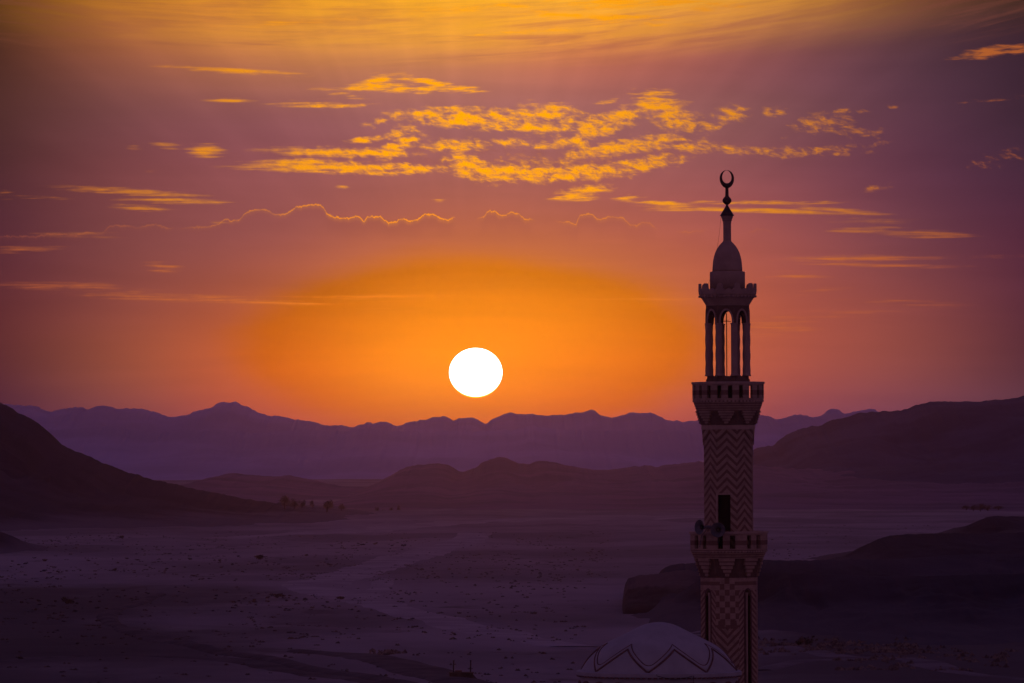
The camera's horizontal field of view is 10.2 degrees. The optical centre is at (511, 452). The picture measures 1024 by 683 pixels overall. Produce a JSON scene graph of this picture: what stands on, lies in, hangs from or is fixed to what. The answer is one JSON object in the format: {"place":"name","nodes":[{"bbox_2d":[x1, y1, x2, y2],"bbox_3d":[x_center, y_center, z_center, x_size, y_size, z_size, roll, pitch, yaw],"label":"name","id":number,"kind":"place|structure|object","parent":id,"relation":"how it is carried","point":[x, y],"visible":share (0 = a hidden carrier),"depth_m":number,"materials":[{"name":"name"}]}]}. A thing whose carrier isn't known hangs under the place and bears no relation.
{"place":"outdoors","nodes":[
{"label":"outdoors","id":0,"kind":"place"},
{"bbox_2d":[0,532,47,553],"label":"hills","id":1,"kind":"structure","parent":0,"point":[9,544],"depth_m":1738.04,"materials":[{"name":"sand"}]},
{"bbox_2d":[0,403,373,530],"bbox_3d":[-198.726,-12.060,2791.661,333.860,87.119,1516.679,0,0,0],"label":"hills","id":2,"kind":"structure","parent":0,"point":[48,480],"depth_m":2634.93,"materials":[{"name":"sand"}]},
{"bbox_2d":[279,495,290,508],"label":"tree","id":3,"kind":"object","parent":2,"relation":"on","point":[285,501],"visible":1,"depth_m":2700.25,"materials":[{"name":"green plant"}]},
{"bbox_2d":[289,498,298,508],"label":"tree","id":4,"kind":"object","parent":2,"relation":"on","point":[294,504],"visible":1,"depth_m":2719.85,"materials":[{"name":"green plant"}]},
{"bbox_2d":[298,500,306,505],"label":"tree","id":5,"kind":"object","parent":2,"relation":"on","point":[302,503],"visible":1,"depth_m":2709.33,"materials":[{"name":"green plant"}]},
{"bbox_2d":[323,500,333,511],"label":"tree","id":6,"kind":"object","parent":2,"relation":"on","point":[329,503],"visible":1,"depth_m":2728.39,"materials":[{"name":"green plant"}]},
{"bbox_2d":[0,654,383,682],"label":"path","id":7,"kind":"structure","parent":0,"point":[259,664],"depth_m":812.45,"materials":[{"name":"brown sand"}]},
{"bbox_2d":[96,593,416,682],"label":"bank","id":8,"kind":"structure","parent":0,"point":[108,617],"depth_m":868.74,"materials":[{"name":"sand"}]},
{"bbox_2d":[182,473,363,502],"bbox_3d":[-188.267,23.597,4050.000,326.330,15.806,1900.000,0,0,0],"label":"hills","id":9,"kind":"structure","parent":0,"point":[273,489],"depth_m":4066.40,"materials":[{"name":"sand"}]},
{"bbox_2d":[361,578,393,599],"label":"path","id":10,"kind":"structure","parent":0,"point":[379,587],"depth_m":1278.67,"materials":[{"name":"purple sand"}]},
{"bbox_2d":[286,649,491,682],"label":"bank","id":11,"kind":"structure","parent":0,"point":[412,668],"depth_m":798.54,"materials":[{"name":"brown sand"}]},
{"bbox_2d":[47,425,775,479],"bbox_3d":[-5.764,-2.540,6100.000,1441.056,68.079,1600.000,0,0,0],"label":"mountains","id":12,"kind":"structure","parent":0,"point":[360,453],"depth_m":5988.20,"materials":[{"name":"purple stone"}]},
{"bbox_2d":[282,533,593,646],"bbox_3d":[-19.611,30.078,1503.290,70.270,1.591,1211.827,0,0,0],"label":"path","id":13,"kind":"structure","parent":0,"point":[321,584],"depth_m":1267.03,"materials":[{"name":"purple sand"}]},
{"bbox_2d":[4,401,877,442],"bbox_3d":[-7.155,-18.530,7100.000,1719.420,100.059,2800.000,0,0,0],"label":"mountains","id":14,"kind":"structure","parent":0,"point":[235,416],"depth_m":7231.37,"materials":[{"name":"purple stone"}]},
{"bbox_2d":[200,516,791,538],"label":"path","id":15,"kind":"structure","parent":0,"point":[381,529],"depth_m":2322.65,"materials":[{"name":"purple sand"}]},
{"bbox_2d":[0,479,1023,682],"bbox_3d":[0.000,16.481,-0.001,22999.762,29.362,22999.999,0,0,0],"label":"ground","id":16,"kind":"structure","parent":0,"point":[644,541],"depth_m":1231.65,"materials":[{"name":"purple sand"}]},
{"bbox_2d":[61,597,73,603],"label":"shrub","id":17,"kind":"object","parent":16,"relation":"on","point":[69,601],"visible":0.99,"depth_m":1152.25,"materials":[{"name":"black plant"}]},
{"bbox_2d":[268,593,284,596],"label":"shrub","id":18,"kind":"object","parent":16,"relation":"on","point":[281,594],"visible":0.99,"depth_m":1203.52,"materials":[{"name":"black plant"}]},
{"bbox_2d":[449,660,476,678],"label":"post base","id":19,"kind":"object","parent":16,"relation":"on","point":[458,673],"visible":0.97,"depth_m":760.04,"materials":[{"name":"concrete"}]},
{"bbox_2d":[0,525,928,682],"bbox_3d":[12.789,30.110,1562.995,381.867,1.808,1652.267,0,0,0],"label":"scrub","id":20,"kind":"object","parent":16,"relation":"on","point":[346,670],"visible":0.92,"depth_m":1154.61,"materials":[{"name":"black plant"}]},
{"bbox_2d":[576,622,741,682],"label":"dome","id":21,"kind":"structure","parent":16,"relation":"on","point":[658,652],"depth_m":251.24,"materials":[{"name":"white paint"}]},
{"bbox_2d":[622,570,700,613],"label":"plateau","id":22,"kind":"structure","parent":16,"relation":"on","point":[644,593],"depth_m":1087.36,"materials":[{"name":"brown sand"}]},
{"bbox_2d":[689,170,768,682],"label":"minaret","id":23,"kind":"object","parent":16,"relation":"on","point":[729,562],"visible":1,"depth_m":259.05,"materials":[{"name":"beige stone"}]},
{"bbox_2d":[695,520,710,546],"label":"loudspeaker","id":24,"kind":"object","parent":23,"relation":"attached to","point":[700,527],"visible":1,"depth_m":258.21,"materials":[{"name":"metal"}]},
{"bbox_2d":[710,522,724,536],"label":"loudspeaker","id":25,"kind":"object","parent":23,"relation":"attached to","point":[717,529],"visible":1,"depth_m":257.91,"materials":[{"name":"metal"}]},
{"bbox_2d":[718,495,730,548],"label":"door","id":26,"kind":"structure","parent":23,"relation":"in","point":[724,518],"depth_m":259.26,"materials":[{"name":"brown wood"}]},
{"bbox_2d":[795,636,817,644],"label":"shrub","id":27,"kind":"object","parent":16,"relation":"on","point":[806,640],"visible":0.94,"depth_m":903.71,"materials":[{"name":"black plant"}]},
{"bbox_2d":[976,503,985,510],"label":"tree","id":28,"kind":"object","parent":16,"relation":"on","point":[978,507],"visible":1,"depth_m":2749.91,"materials":[{"name":"green plant"}]},
{"bbox_2d":[0,0,1023,426],"label":"sky","id":29,"kind":"structure","parent":0,"point":[306,210],"materials":[{"name":"orange"}]},
{"bbox_2d":[449,348,501,397],"bbox_3d":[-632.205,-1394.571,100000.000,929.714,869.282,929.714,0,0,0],"label":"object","id":30,"kind":"object","parent":29,"relation":"in","point":[475,372],"visible":1,"depth_m":99671.06,"materials":[{"name":"white"}]},
{"bbox_2d":[328,457,1023,510],"bbox_3d":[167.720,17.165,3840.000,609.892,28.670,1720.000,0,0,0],"label":"hills","id":31,"kind":"structure","parent":0,"point":[500,483],"depth_m":3545.38,"materials":[{"name":"sand"}]},
{"bbox_2d":[369,636,1017,671],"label":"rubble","id":32,"kind":"object","parent":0,"point":[887,648],"visible":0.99,"depth_m":866.75,"materials":[{"name":"stone"}]},
{"bbox_2d":[758,657,880,669],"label":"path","id":33,"kind":"structure","parent":0,"point":[780,665],"depth_m":820.88,"materials":[{"name":"brown sand"}]},
{"bbox_2d":[632,573,1023,645],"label":"plateau","id":34,"kind":"structure","parent":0,"point":[973,609],"depth_m":996.93,"materials":[{"name":"brown sand"}]},
{"bbox_2d":[649,552,1023,636],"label":"plateau","id":35,"kind":"structure","parent":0,"point":[665,609],"depth_m":1171.95,"materials":[{"name":"brown sand"}]},
{"bbox_2d":[753,396,1023,483],"bbox_3d":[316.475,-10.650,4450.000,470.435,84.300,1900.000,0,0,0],"label":"mountains","id":36,"kind":"structure","parent":0,"point":[949,442],"depth_m":4399.74,"materials":[{"name":"purple stone"}]},
{"bbox_2d":[758,642,1023,679],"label":"path","id":37,"kind":"structure","parent":0,"point":[929,664],"depth_m":820.06,"materials":[{"name":"brown sand"}]},
{"bbox_2d":[808,532,1023,559],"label":"plateau","id":38,"kind":"structure","parent":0,"point":[904,546],"depth_m":1501.56,"materials":[{"name":"sand"}]},
{"bbox_2d":[935,516,1023,533],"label":"hill","id":39,"kind":"structure","parent":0,"point":[1003,524],"depth_m":1988.35,"materials":[{"name":"sand"}]}
]}

